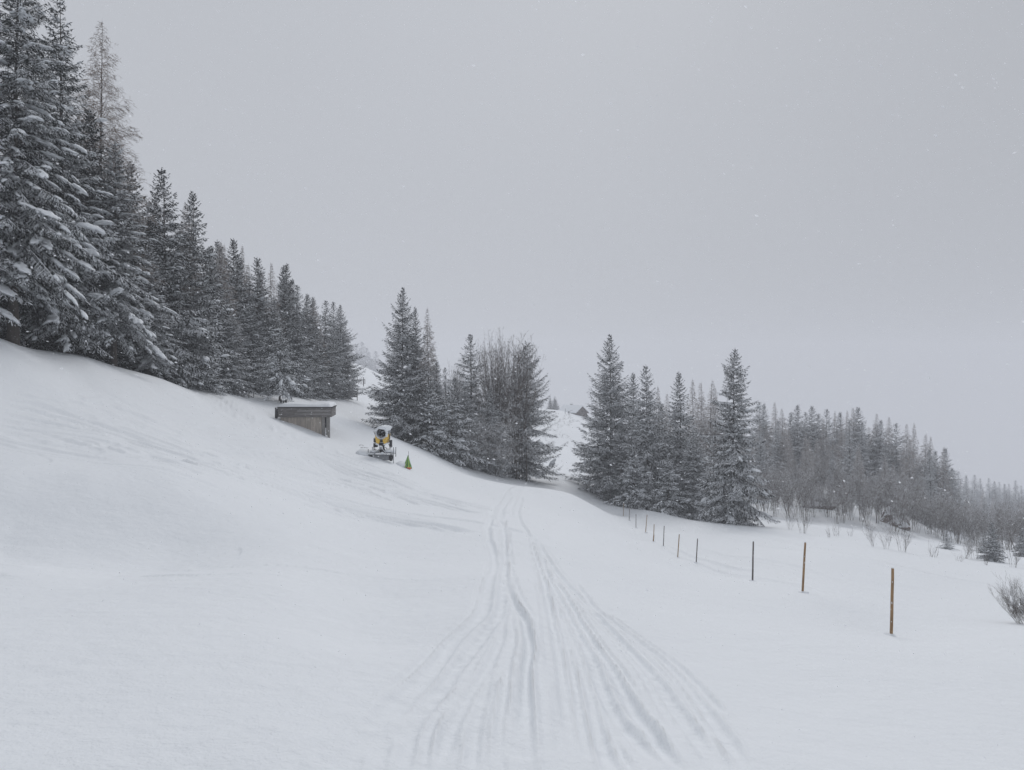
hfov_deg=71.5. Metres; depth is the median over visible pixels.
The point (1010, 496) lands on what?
spruce tree
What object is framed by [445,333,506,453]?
spruce tree
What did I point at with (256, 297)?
spruce tree
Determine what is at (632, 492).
spruce tree
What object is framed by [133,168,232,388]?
spruce tree
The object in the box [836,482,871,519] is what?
bare shrub
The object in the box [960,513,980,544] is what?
bare shrub
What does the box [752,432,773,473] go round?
spruce tree
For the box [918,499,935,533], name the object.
bare shrub
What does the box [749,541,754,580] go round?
marker post
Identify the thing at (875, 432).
larch tree
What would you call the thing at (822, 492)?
bare shrub
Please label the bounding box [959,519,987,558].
bare shrub
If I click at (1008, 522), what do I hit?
bare shrub
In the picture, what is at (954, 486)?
spruce tree
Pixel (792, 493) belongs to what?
bare shrub
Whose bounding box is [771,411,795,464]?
larch tree
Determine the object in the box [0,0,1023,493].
sky
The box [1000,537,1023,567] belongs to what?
bare shrub
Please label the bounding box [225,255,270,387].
spruce tree
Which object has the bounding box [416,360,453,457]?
spruce tree
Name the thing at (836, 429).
larch tree
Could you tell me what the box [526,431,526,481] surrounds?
tree trunk
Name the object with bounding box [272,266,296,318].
spruce tree
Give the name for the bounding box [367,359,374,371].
spruce tree
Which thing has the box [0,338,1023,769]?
snow ground
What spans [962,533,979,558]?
bare shrub
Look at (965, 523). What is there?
bare shrub
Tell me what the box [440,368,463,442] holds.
spruce tree
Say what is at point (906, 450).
larch tree
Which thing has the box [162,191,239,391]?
spruce tree
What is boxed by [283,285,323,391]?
spruce tree
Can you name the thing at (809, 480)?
bare shrub
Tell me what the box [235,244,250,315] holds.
larch tree
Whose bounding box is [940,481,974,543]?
bare shrub
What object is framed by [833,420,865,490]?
spruce tree
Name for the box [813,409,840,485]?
spruce tree
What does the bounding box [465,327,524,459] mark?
bare tree
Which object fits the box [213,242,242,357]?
conifer tree
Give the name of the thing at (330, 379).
spruce tree
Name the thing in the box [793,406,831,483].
spruce tree
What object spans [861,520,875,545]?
bare shrub
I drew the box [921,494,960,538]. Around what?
bare shrub
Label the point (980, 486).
spruce tree
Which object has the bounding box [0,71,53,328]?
spruce tree
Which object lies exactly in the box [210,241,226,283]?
spruce tree
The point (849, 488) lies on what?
bare shrub
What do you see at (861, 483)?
bare shrub
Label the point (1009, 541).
bare shrub
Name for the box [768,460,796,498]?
bare shrub
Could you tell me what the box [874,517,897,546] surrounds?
bare shrub
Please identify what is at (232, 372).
spruce tree
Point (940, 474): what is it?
conifer tree
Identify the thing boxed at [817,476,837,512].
bare shrub
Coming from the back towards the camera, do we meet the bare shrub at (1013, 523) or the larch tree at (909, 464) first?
the larch tree at (909, 464)
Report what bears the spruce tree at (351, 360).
on the snow ground
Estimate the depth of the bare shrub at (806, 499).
108.51 m
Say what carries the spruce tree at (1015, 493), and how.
on the snow ground
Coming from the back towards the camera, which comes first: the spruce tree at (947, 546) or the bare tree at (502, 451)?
the bare tree at (502, 451)
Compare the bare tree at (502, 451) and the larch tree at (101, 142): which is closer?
the larch tree at (101, 142)
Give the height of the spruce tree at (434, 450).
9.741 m
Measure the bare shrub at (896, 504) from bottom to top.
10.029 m
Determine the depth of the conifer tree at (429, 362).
90.21 m
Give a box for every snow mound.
[356,448,370,455]
[396,461,405,466]
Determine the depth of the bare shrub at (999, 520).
115.96 m
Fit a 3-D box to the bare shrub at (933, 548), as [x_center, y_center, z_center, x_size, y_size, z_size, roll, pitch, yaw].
[33.998,13.319,57.394,0.894,2.047,2.327,0,0,31]
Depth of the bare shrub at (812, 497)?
113.65 m
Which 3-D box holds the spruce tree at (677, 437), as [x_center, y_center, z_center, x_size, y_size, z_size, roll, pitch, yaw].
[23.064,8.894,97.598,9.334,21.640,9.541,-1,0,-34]
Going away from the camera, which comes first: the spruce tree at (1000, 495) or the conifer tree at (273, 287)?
the conifer tree at (273, 287)
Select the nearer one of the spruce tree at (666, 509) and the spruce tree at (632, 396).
the spruce tree at (666, 509)
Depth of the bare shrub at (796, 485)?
124.24 m
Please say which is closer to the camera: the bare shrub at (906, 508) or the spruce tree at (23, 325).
the spruce tree at (23, 325)
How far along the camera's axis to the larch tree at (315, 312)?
99.30 m
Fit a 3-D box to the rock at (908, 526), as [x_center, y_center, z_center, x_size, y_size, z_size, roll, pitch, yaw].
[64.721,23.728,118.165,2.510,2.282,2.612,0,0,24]
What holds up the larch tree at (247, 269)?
on the snow ground
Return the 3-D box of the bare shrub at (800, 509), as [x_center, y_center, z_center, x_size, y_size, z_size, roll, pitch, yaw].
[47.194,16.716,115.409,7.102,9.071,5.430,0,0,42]
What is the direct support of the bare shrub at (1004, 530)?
on the snow ground
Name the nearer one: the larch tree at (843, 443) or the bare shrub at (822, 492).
the bare shrub at (822, 492)
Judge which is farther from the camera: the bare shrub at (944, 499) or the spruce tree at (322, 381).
the bare shrub at (944, 499)
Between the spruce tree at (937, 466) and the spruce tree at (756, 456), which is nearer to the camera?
the spruce tree at (756, 456)
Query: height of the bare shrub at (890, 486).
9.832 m
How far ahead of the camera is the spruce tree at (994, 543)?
61.70 m
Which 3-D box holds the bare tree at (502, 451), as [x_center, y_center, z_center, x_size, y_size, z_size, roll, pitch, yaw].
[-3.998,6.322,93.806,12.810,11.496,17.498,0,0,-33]
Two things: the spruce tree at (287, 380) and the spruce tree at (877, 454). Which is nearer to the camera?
the spruce tree at (287, 380)
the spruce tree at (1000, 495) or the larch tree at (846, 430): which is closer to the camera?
the larch tree at (846, 430)
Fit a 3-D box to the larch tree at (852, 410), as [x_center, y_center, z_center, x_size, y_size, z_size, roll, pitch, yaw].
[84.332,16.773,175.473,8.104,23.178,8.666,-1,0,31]
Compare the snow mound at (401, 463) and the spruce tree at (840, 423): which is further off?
the spruce tree at (840, 423)
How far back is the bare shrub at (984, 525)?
126.69 m
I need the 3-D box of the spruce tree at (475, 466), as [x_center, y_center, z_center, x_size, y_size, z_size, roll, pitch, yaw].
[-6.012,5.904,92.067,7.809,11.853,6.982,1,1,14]
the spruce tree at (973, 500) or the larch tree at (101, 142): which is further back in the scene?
the spruce tree at (973, 500)
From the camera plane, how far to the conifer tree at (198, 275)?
63.30 m
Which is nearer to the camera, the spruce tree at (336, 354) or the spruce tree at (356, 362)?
the spruce tree at (336, 354)
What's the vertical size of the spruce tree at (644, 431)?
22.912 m
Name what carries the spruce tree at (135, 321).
on the snow ground
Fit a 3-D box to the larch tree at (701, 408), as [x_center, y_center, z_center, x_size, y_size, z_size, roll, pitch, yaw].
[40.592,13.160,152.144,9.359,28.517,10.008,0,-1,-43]
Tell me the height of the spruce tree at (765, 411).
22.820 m
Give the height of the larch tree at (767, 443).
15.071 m
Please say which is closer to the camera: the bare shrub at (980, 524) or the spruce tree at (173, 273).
the spruce tree at (173, 273)
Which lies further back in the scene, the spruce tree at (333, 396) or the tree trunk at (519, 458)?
the spruce tree at (333, 396)
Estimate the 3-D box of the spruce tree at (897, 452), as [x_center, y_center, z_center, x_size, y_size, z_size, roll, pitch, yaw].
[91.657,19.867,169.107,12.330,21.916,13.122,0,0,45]
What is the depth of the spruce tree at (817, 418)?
177.76 m
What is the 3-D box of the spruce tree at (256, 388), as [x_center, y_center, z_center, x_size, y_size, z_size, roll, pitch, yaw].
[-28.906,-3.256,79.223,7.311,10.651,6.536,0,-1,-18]
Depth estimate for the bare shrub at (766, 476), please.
111.11 m
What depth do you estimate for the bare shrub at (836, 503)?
109.12 m
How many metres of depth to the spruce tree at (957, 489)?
174.95 m
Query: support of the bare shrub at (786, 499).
on the snow ground
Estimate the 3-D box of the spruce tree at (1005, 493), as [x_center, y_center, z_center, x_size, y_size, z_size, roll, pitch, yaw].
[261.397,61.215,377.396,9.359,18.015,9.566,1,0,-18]
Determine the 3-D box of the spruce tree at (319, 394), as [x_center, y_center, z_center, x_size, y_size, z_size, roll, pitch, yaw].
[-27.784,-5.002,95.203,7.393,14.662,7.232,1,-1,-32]
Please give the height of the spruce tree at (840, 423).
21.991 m
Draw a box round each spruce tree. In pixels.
[0,0,119,345]
[0,0,152,358]
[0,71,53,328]
[0,101,57,350]
[0,295,37,340]
[0,301,44,345]
[1,183,94,358]
[47,108,149,370]
[70,141,178,366]
[105,162,181,375]
[117,241,186,378]
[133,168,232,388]
[140,195,173,283]
[140,201,172,268]
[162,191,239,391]
[171,295,226,395]
[196,250,224,317]
[202,247,248,387]
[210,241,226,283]
[212,299,267,398]
[214,245,233,309]
[218,238,260,362]
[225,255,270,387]
[235,257,291,395]
[239,309,277,394]
[253,329,312,401]
[254,272,268,311]
[264,300,302,390]
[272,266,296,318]
[272,275,315,396]
[277,263,313,371]
[281,318,323,398]
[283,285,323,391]
[288,293,331,400]
[289,279,302,332]
[308,297,328,346]
[312,325,334,398]
[317,301,349,394]
[322,302,360,394]
[325,344,348,398]
[326,305,372,399]
[350,345,368,364]
[357,342,368,363]
[360,287,454,441]
[360,348,374,368]
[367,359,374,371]
[370,351,381,372]
[399,307,432,445]
[407,380,465,455]
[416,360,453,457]
[426,387,492,465]
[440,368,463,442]
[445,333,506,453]
[447,377,463,436]
[452,386,490,470]
[471,388,519,476]
[492,341,566,482]
[546,399,551,408]
[549,398,559,409]
[563,334,661,498]
[591,423,641,505]
[603,444,657,509]
[614,366,682,510]
[616,373,645,463]
[638,403,678,493]
[649,453,690,517]
[653,371,711,517]
[656,429,738,521]
[690,349,779,526]
[745,402,771,468]
[745,430,772,486]
[747,404,774,454]
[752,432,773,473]
[753,437,774,497]
[766,421,795,484]
[785,413,800,479]
[789,405,813,483]
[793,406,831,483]
[798,411,811,465]
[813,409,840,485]
[813,413,829,484]
[827,412,848,454]
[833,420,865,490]
[843,406,886,474]
[851,421,875,495]
[867,420,896,504]
[880,423,916,501]
[918,450,945,527]
[922,450,949,530]
[934,448,967,536]
[938,531,959,550]
[947,467,967,533]
[954,471,969,508]
[959,475,973,504]
[967,490,978,514]
[970,474,983,509]
[973,533,988,553]
[975,479,992,513]
[976,522,1006,562]
[977,497,992,535]
[983,478,998,511]
[990,481,1004,507]
[990,496,1002,519]
[995,483,1005,509]
[1002,484,1011,511]
[1004,502,1017,542]
[1007,484,1015,510]
[1010,480,1022,505]
[1012,526,1023,556]
[1014,494,1021,515]
[1018,485,1023,507]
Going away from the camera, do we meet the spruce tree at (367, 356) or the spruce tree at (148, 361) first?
the spruce tree at (148, 361)
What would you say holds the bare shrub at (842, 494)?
on the snow ground
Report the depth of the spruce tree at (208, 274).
75.63 m
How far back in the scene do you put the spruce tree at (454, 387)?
95.05 m
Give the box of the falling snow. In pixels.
[0,0,1023,758]
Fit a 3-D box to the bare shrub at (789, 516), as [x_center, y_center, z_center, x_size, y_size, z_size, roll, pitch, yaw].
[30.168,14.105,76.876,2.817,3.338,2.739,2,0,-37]
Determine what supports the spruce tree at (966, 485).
on the snow ground
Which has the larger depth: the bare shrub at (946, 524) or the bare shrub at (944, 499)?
the bare shrub at (944, 499)
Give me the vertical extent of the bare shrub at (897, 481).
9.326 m
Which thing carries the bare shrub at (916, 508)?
on the snow ground
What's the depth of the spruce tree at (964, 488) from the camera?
318.49 m
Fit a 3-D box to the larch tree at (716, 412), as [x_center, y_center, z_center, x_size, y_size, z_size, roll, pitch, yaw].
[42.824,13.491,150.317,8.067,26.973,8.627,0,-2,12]
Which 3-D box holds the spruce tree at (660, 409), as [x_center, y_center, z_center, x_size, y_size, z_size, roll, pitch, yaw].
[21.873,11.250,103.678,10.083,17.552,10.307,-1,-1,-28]
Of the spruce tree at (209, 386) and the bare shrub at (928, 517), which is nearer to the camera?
the spruce tree at (209, 386)
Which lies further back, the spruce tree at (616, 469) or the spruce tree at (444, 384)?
the spruce tree at (616, 469)
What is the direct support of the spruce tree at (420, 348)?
on the snow ground
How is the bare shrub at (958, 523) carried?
on the snow ground
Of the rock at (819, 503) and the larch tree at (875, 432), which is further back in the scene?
the larch tree at (875, 432)
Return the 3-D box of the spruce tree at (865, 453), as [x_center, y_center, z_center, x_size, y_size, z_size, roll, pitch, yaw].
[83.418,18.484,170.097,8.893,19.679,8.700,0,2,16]
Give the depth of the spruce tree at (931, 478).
142.21 m
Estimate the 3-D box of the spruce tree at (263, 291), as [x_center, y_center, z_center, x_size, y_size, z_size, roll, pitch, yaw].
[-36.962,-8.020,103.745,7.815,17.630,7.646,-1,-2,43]
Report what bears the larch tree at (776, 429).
on the snow ground
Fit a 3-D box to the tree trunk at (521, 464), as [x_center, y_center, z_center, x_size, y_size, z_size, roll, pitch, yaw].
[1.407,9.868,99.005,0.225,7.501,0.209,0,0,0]
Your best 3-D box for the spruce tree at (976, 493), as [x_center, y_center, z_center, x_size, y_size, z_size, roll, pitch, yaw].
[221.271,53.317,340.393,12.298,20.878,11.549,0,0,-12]
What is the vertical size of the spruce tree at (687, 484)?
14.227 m
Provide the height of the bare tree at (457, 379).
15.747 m
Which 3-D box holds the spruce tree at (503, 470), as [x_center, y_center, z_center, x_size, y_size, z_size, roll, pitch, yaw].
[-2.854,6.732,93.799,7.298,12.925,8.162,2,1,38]
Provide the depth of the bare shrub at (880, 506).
120.60 m
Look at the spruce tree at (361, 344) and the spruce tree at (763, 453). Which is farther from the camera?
the spruce tree at (361, 344)
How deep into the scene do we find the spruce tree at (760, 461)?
139.35 m
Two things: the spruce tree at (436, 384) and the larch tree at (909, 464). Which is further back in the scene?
the larch tree at (909, 464)
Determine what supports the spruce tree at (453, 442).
on the snow ground
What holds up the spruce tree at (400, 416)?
on the snow ground
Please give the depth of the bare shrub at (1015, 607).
19.70 m
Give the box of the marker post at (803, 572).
[799,542,808,593]
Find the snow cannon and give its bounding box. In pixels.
[368,425,395,462]
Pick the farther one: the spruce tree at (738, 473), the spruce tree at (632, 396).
the spruce tree at (632, 396)
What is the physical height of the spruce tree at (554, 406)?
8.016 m
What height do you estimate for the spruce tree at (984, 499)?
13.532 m
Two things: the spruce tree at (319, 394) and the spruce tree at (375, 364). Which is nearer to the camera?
the spruce tree at (319, 394)
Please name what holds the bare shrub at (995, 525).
on the snow ground
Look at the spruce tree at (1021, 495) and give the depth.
383.99 m
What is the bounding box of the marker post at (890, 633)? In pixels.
[884,567,895,635]
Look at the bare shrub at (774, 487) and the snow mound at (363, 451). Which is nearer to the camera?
the snow mound at (363, 451)
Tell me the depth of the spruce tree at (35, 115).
39.73 m
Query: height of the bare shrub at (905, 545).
3.170 m
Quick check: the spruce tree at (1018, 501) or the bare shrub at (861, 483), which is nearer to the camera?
the bare shrub at (861, 483)
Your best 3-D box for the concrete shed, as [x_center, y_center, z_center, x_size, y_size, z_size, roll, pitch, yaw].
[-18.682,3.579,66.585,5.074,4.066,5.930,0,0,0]
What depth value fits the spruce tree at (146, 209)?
73.69 m
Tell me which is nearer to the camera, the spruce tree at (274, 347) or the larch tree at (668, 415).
the spruce tree at (274, 347)
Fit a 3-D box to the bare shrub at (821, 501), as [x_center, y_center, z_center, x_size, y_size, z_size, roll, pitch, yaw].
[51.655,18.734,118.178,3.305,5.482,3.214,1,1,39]
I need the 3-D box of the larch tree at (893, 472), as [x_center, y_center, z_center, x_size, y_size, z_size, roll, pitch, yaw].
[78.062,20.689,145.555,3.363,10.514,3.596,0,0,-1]
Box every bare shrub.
[750,462,773,509]
[752,452,776,511]
[761,470,785,516]
[763,464,782,510]
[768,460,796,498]
[769,460,819,516]
[780,463,819,514]
[780,503,801,529]
[781,480,795,515]
[790,501,813,532]
[792,471,802,505]
[793,468,816,499]
[793,477,815,519]
[799,477,827,514]
[816,474,856,523]
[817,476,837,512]
[817,477,835,516]
[817,486,829,508]
[825,462,843,496]
[826,450,862,515]
[830,465,855,522]
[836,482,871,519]
[838,470,855,512]
[850,465,880,521]
[853,474,880,525]
[855,475,884,511]
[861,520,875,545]
[864,467,893,524]
[864,469,923,531]
[871,482,886,517]
[872,465,899,516]
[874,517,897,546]
[879,464,904,505]
[883,466,907,502]
[887,517,916,550]
[892,480,912,532]
[907,472,933,531]
[907,490,925,526]
[918,487,942,535]
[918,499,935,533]
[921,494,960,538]
[922,486,975,538]
[928,541,938,556]
[933,481,959,535]
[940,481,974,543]
[950,512,975,541]
[952,505,967,540]
[957,506,980,544]
[959,511,988,543]
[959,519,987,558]
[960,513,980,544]
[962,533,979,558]
[964,500,984,544]
[971,506,996,539]
[978,497,1006,538]
[978,499,1017,549]
[984,510,1007,538]
[989,572,1023,623]
[992,499,1020,549]
[993,495,1023,550]
[998,508,1016,548]
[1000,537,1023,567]
[1005,531,1015,549]
[1011,499,1023,538]
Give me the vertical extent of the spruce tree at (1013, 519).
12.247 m
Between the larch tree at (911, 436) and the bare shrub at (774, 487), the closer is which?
the bare shrub at (774, 487)
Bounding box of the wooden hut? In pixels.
[559,403,588,416]
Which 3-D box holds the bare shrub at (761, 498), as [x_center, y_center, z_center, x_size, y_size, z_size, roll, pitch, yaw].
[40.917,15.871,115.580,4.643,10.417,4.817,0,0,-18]
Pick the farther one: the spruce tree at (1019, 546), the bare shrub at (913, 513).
the bare shrub at (913, 513)
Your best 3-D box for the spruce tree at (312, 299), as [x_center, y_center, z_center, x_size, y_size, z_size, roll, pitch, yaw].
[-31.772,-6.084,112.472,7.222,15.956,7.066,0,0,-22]
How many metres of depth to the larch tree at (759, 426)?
171.39 m
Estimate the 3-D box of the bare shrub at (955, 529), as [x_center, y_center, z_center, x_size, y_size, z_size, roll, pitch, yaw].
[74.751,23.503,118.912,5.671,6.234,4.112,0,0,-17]
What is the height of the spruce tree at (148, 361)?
10.908 m
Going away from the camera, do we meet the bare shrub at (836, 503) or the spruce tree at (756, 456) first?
the bare shrub at (836, 503)
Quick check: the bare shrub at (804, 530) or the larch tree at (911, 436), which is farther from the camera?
the larch tree at (911, 436)
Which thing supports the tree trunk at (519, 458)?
on the snow ground
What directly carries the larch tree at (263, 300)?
on the snow ground
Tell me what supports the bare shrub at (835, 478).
on the snow ground
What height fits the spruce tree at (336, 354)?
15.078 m
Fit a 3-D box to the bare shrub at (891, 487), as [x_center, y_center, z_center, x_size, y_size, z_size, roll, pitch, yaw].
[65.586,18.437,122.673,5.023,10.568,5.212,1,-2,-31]
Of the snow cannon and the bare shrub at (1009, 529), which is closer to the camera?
the snow cannon
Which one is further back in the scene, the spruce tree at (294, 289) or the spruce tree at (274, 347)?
the spruce tree at (294, 289)
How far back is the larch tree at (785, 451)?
149.52 m
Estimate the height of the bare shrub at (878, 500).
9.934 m
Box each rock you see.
[801,496,835,509]
[879,505,909,525]
[896,521,910,530]
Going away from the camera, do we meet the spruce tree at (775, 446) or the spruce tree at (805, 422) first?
the spruce tree at (775, 446)
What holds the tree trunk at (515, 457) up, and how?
on the snow ground
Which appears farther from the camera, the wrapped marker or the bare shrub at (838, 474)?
the bare shrub at (838, 474)
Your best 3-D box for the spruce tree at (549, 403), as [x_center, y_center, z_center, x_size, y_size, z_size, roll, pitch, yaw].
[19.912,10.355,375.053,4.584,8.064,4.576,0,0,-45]
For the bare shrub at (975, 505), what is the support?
on the snow ground
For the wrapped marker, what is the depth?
57.86 m
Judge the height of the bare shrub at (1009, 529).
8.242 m
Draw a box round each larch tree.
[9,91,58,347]
[42,21,164,355]
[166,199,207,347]
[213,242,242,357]
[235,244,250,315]
[243,265,263,352]
[255,275,267,334]
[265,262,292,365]
[309,300,330,383]
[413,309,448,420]
[649,387,667,470]
[660,394,675,480]
[681,381,711,490]
[691,380,714,463]
[698,381,727,507]
[700,388,726,487]
[752,421,763,449]
[764,426,771,479]
[766,403,787,470]
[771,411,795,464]
[774,421,793,475]
[817,420,832,485]
[828,413,840,456]
[832,424,851,471]
[841,408,865,474]
[841,413,853,451]
[865,414,885,476]
[874,417,901,473]
[887,464,897,492]
[889,424,921,513]
[899,439,917,513]
[909,425,925,493]
[915,434,937,493]
[921,437,936,490]
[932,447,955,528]
[978,489,988,511]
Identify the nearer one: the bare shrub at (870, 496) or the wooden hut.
the bare shrub at (870, 496)
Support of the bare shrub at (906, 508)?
on the snow ground
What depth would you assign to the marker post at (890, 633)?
16.88 m
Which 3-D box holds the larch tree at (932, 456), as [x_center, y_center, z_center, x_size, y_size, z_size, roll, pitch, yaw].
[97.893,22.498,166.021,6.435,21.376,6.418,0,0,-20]
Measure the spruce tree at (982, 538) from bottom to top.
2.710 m
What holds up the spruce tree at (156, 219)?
on the snow ground
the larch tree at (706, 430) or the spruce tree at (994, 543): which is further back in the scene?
the larch tree at (706, 430)
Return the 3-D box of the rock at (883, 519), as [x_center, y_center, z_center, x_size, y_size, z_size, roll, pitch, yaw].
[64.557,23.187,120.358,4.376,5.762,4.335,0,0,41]
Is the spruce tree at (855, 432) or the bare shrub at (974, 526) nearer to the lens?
the bare shrub at (974, 526)
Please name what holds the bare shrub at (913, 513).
on the snow ground
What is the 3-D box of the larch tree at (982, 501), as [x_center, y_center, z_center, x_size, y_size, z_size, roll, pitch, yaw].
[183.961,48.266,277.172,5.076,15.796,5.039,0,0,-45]
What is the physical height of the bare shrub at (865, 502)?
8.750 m
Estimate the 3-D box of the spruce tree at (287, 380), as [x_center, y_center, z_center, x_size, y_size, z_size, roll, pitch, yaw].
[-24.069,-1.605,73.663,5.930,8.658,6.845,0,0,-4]
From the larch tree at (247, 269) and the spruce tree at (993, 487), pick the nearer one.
the larch tree at (247, 269)
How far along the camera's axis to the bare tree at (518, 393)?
98.04 m
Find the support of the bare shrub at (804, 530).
on the snow ground
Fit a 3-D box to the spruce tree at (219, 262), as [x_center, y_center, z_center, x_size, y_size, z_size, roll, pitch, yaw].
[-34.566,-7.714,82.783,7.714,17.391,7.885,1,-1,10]
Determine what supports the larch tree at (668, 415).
on the snow ground
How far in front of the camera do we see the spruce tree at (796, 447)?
174.82 m
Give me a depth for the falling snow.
12.23 m
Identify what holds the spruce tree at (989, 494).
on the snow ground
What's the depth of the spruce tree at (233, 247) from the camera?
82.44 m
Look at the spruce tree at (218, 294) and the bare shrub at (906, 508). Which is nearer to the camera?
the spruce tree at (218, 294)
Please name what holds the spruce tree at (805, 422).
on the snow ground
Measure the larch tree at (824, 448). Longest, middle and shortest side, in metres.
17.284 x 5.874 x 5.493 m
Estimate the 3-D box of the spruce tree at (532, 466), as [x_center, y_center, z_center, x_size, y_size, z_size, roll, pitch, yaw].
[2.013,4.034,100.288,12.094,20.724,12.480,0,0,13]
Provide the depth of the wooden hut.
341.36 m
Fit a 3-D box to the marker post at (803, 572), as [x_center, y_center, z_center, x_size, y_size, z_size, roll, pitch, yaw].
[9.223,5.892,22.494,0.298,1.857,0.268,0,0,31]
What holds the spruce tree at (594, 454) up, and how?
on the snow ground
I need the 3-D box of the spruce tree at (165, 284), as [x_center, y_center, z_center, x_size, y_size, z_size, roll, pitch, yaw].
[-29.988,-8.893,55.814,7.780,17.620,7.611,0,0,15]
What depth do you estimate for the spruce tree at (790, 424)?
177.56 m
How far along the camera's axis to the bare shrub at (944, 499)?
124.03 m
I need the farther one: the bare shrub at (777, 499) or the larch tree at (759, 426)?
the larch tree at (759, 426)
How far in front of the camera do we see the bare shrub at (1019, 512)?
108.90 m
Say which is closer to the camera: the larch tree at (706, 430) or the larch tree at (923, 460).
the larch tree at (706, 430)
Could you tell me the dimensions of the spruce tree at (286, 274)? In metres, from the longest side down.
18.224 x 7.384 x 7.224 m
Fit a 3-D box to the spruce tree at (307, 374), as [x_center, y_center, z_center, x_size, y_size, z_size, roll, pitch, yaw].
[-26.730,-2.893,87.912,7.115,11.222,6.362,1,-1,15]
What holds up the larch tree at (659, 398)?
on the snow ground
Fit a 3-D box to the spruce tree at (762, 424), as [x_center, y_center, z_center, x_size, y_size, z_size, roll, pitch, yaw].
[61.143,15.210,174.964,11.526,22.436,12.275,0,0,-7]
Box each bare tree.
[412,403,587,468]
[448,358,466,418]
[453,393,552,475]
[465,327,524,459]
[488,331,545,477]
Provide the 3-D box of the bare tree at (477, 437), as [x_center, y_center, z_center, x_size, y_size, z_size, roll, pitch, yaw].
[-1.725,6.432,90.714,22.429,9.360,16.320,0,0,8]
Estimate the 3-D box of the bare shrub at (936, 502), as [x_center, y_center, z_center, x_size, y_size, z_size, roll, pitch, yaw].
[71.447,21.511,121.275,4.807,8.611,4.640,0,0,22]
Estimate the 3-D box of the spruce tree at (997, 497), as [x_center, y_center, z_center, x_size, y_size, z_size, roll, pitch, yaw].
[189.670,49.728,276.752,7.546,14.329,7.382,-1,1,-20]
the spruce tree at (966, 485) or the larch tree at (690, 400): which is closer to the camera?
the larch tree at (690, 400)
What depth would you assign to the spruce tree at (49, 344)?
45.32 m
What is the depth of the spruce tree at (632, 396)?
111.80 m
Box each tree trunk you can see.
[515,429,516,478]
[519,437,519,478]
[521,444,522,478]
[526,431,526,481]
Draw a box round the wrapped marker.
[405,451,411,469]
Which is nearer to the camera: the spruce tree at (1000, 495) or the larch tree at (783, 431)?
the larch tree at (783, 431)
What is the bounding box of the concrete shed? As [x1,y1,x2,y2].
[275,401,336,437]
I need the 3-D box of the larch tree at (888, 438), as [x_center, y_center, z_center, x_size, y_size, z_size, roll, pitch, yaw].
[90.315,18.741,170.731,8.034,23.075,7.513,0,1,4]
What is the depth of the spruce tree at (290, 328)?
87.58 m
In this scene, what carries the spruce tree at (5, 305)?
on the snow ground
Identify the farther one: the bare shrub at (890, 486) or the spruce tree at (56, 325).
the bare shrub at (890, 486)
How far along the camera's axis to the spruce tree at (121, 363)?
51.82 m
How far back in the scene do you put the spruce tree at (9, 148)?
50.53 m

